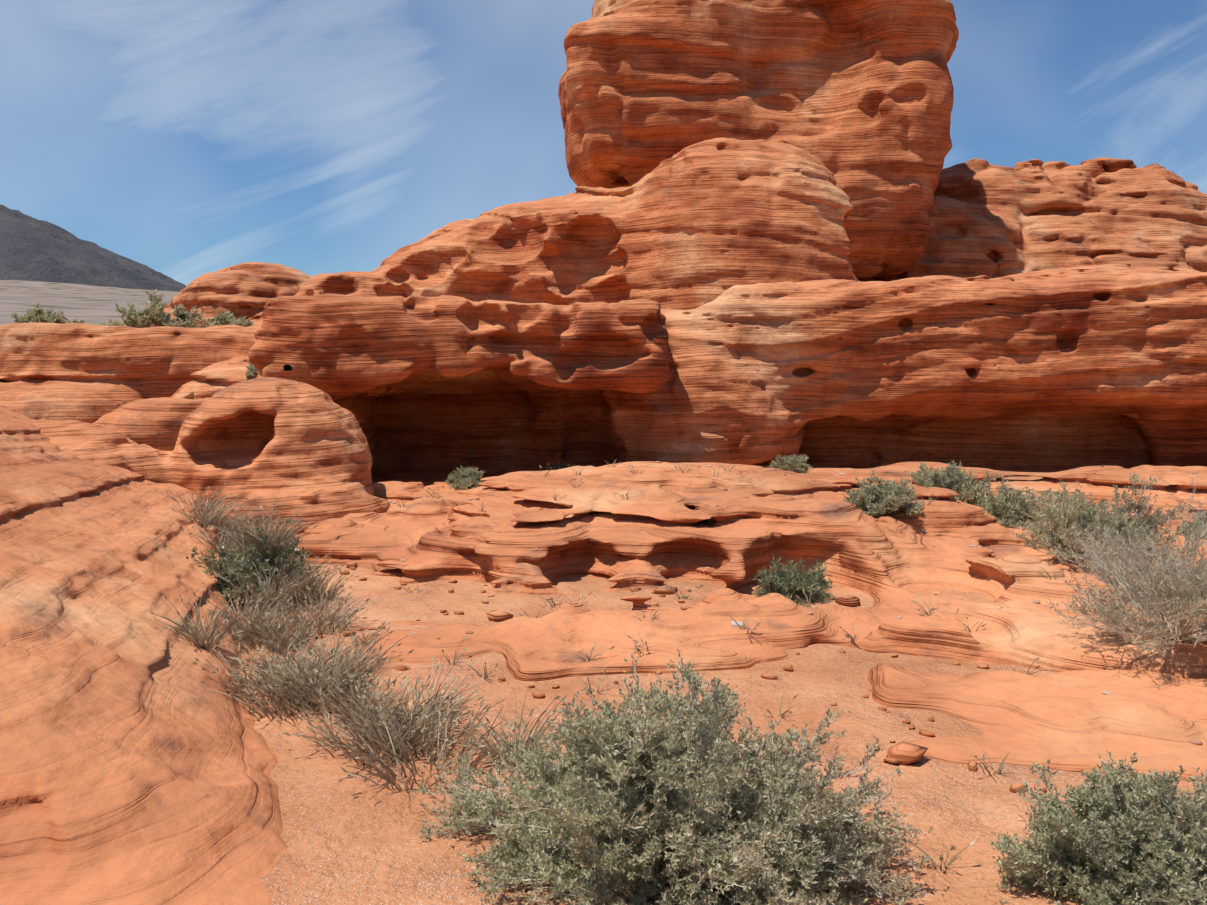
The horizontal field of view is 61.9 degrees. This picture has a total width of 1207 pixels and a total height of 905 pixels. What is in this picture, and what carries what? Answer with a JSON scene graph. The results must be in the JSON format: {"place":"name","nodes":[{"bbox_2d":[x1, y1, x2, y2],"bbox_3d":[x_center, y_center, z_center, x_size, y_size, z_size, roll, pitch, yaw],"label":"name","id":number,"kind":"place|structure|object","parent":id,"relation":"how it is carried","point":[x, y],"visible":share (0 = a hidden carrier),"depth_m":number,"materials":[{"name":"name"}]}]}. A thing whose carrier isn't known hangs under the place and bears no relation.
{"place":"outdoors","nodes":[
{"label":"outdoors","id":0,"kind":"place"},
{"bbox_2d":[0,204,185,291],"bbox_3d":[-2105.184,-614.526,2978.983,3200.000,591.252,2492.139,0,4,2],"label":"mountain","id":1,"kind":"structure","parent":0,"point":[33,249],"depth_m":2701.85,"materials":[{"name":"grey stone"}]},
{"bbox_2d":[0,280,1206,904],"bbox_3d":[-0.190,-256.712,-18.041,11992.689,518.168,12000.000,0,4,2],"label":"ground","id":2,"kind":"structure","parent":0,"point":[356,840],"depth_m":4.52,"materials":[{"name":"orange sand"}]},
{"bbox_2d":[0,312,263,450],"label":"rock","id":3,"kind":"object","parent":2,"relation":"on","point":[154,387],"visible":0.33,"depth_m":19.93,"materials":[{"name":"stone"}]},
{"bbox_2d":[8,303,83,323],"bbox_3d":[-12.844,-3.022,23.206,1.449,0.877,1.199,2,4,21],"label":"shrub","id":4,"kind":"object","parent":3,"relation":"on","point":[36,315],"visible":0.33,"depth_m":22.91,"materials":[{"name":"green plant"}]},
{"bbox_2d":[101,318,123,325],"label":"shrub","id":5,"kind":"object","parent":3,"relation":"on","point":[110,319],"depth_m":23.56,"materials":[{"name":"green plant"}]},
{"bbox_2d":[107,289,208,327],"bbox_3d":[-10.057,-3.117,22.690,1.974,1.170,1.615,0,4,2],"label":"shrub","id":6,"kind":"object","parent":3,"relation":"on","point":[156,315],"visible":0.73,"depth_m":22.45,"materials":[{"name":"green plant"}]},
{"bbox_2d":[200,310,254,327],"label":"shrub","id":7,"kind":"object","parent":3,"relation":"on","point":[224,318],"visible":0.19,"depth_m":23.18,"materials":[{"name":"green plant"}]},
{"bbox_2d":[243,361,257,379],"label":"shrub","id":8,"kind":"object","parent":3,"relation":"on","point":[252,372],"visible":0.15,"depth_m":18.07,"materials":[{"name":"green plant"}]},
{"bbox_2d":[0,404,286,904],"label":"slab rock","id":9,"kind":"object","parent":2,"relation":"on","point":[138,760],"visible":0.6,"depth_m":4.17,"materials":[{"name":"stone"}]},
{"bbox_2d":[29,377,390,536],"bbox_3d":[-5.171,0.172,11.665,5.240,2.092,3.247,-2,4,-23],"label":"hollow rock","id":10,"kind":"object","parent":2,"relation":"on","point":[301,450],"visible":0.62,"depth_m":11.49,"materials":[{"name":"stone"}]},
{"bbox_2d":[146,262,313,327],"bbox_3d":[-12.840,-4.192,36.109,8.371,5.075,6.499,0,4,2],"label":"rock outcrop","id":11,"kind":"object","parent":2,"relation":"on","point":[248,290],"visible":0.19,"depth_m":33.84,"materials":[{"name":"orange stone"}]},
{"bbox_2d":[186,515,323,616],"bbox_3d":[-2.710,0.847,7.633,1.185,0.678,1.239,0,4,2],"label":"shrub","id":12,"kind":"object","parent":2,"relation":"on","point":[273,558],"visible":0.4,"depth_m":7.54,"materials":[{"name":"green plant"}]},
{"bbox_2d":[140,482,584,791],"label":"dry shrubs","id":13,"kind":"object","parent":2,"relation":"on","point":[317,690],"visible":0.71,"depth_m":5.19,"materials":[{"name":"grey plant"}]},
{"bbox_2d":[549,460,574,469],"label":"shrub","id":14,"kind":"object","parent":2,"relation":"on","point":[560,466],"visible":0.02,"depth_m":15.94,"materials":[{"name":"green plant"}]},
{"bbox_2d":[397,646,934,904],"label":"shrub","id":15,"kind":"object","parent":2,"relation":"on","point":[769,802],"visible":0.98,"depth_m":3.26,"materials":[{"name":"green plant"}]},
{"bbox_2d":[207,460,1134,904],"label":"sparse weeds","id":16,"kind":"object","parent":2,"relation":"on","point":[851,638],"visible":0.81,"depth_m":6.09,"materials":[{"name":"green plant"}]},
{"bbox_2d":[287,559,1127,798],"bbox_3d":[2.067,0.940,10.190,15.909,0.174,12.538,0,4,2],"label":"rubble","id":17,"kind":"object","parent":2,"relation":"on","point":[903,753],"visible":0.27,"depth_m":5.67,"materials":[{"name":"stone"}]},
{"bbox_2d":[248,264,1206,472],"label":"rock cliff","id":18,"kind":"structure","parent":2,"relation":"on","point":[1099,365],"depth_m":16.91,"materials":[{"name":"stone"}]},
{"bbox_2d":[294,137,859,309],"bbox_3d":[-0.055,-3.601,24.649,13.535,6.687,11.183,0,4,2],"label":"dome rock","id":19,"kind":"object","parent":18,"relation":"on","point":[694,226],"visible":0.46,"depth_m":20.30,"materials":[{"name":"stone"}]},
{"bbox_2d":[558,0,958,278],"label":"rock block","id":20,"kind":"object","parent":19,"relation":"on","point":[856,97],"visible":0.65,"depth_m":23.74,"materials":[{"name":"stone"}]},
{"bbox_2d":[858,157,1206,281],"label":"rock ridge","id":21,"kind":"object","parent":18,"relation":"on","point":[990,221],"visible":0.42,"depth_m":27.95,"materials":[{"name":"orange stone"}]},
{"bbox_2d":[286,461,1206,782],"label":"shelf rock","id":22,"kind":"object","parent":2,"relation":"on","point":[662,525],"visible":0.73,"depth_m":7.99,"materials":[{"name":"stone"}]},
{"bbox_2d":[444,466,486,489],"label":"shrub","id":23,"kind":"object","parent":22,"relation":"on","point":[465,478],"visible":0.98,"depth_m":12.31,"materials":[{"name":"green plant"}]},
{"bbox_2d":[766,454,813,472],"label":"shrub","id":24,"kind":"object","parent":22,"relation":"on","point":[795,463],"visible":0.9,"depth_m":13.04,"materials":[{"name":"green plant"}]},
{"bbox_2d":[840,469,924,515],"bbox_3d":[2.734,0.407,9.908,0.855,0.454,0.837,0,4,2],"label":"shrub","id":25,"kind":"object","parent":22,"relation":"on","point":[879,498],"visible":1,"depth_m":9.76,"materials":[{"name":"green plant"}]},
{"bbox_2d":[903,460,1002,505],"bbox_3d":[4.007,0.377,11.574,1.091,0.587,1.153,3,5,33],"label":"shrub","id":26,"kind":"object","parent":22,"relation":"on","point":[958,480],"visible":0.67,"depth_m":11.38,"materials":[{"name":"green plant"}]},
{"bbox_2d":[974,474,1046,528],"bbox_3d":[4.202,0.494,10.330,0.782,0.572,0.742,-1,4,-20],"label":"shrub","id":27,"kind":"object","parent":22,"relation":"on","point":[1005,507],"visible":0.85,"depth_m":10.21,"materials":[{"name":"green plant"}]},
{"bbox_2d":[1011,472,1194,561],"bbox_3d":[4.302,0.541,8.677,1.358,0.786,1.268,3,5,37],"label":"shrub","id":28,"kind":"object","parent":22,"relation":"on","point":[1083,514],"visible":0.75,"depth_m":8.60,"materials":[{"name":"green plant"}]},
{"bbox_2d":[1044,470,1206,655],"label":"pale shrub","id":29,"kind":"object","parent":22,"relation":"on","point":[1184,592],"visible":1,"depth_m":5.65,"materials":[{"name":"grey plant"}]},
{"bbox_2d":[1172,510,1206,539],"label":"shrub","id":30,"kind":"object","parent":22,"relation":"on","point":[1191,525],"visible":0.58,"depth_m":9.59,"materials":[{"name":"green plant"}]},
{"bbox_2d":[751,556,833,605],"bbox_3d":[1.474,1.010,7.837,0.671,0.444,0.670,4,6,45],"label":"shrub","id":31,"kind":"object","parent":2,"relation":"on","point":[792,583],"visible":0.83,"depth_m":7.75,"materials":[{"name":"green plant"}]},
{"bbox_2d":[392,461,1202,783],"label":"pebbles","id":32,"kind":"object","parent":2,"relation":"on","point":[1192,741],"visible":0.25,"depth_m":7.02,"materials":[{"name":"orange stone"}]},
{"bbox_2d":[972,750,1206,904],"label":"shrub","id":33,"kind":"object","parent":2,"relation":"on","point":[1147,845],"visible":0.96,"depth_m":3.22,"materials":[{"name":"green plant"}]},
{"bbox_2d":[0,0,1206,285],"label":"sky","id":34,"kind":"structure","parent":0,"point":[183,140],"materials":[{"name":"blue"}]}
]}

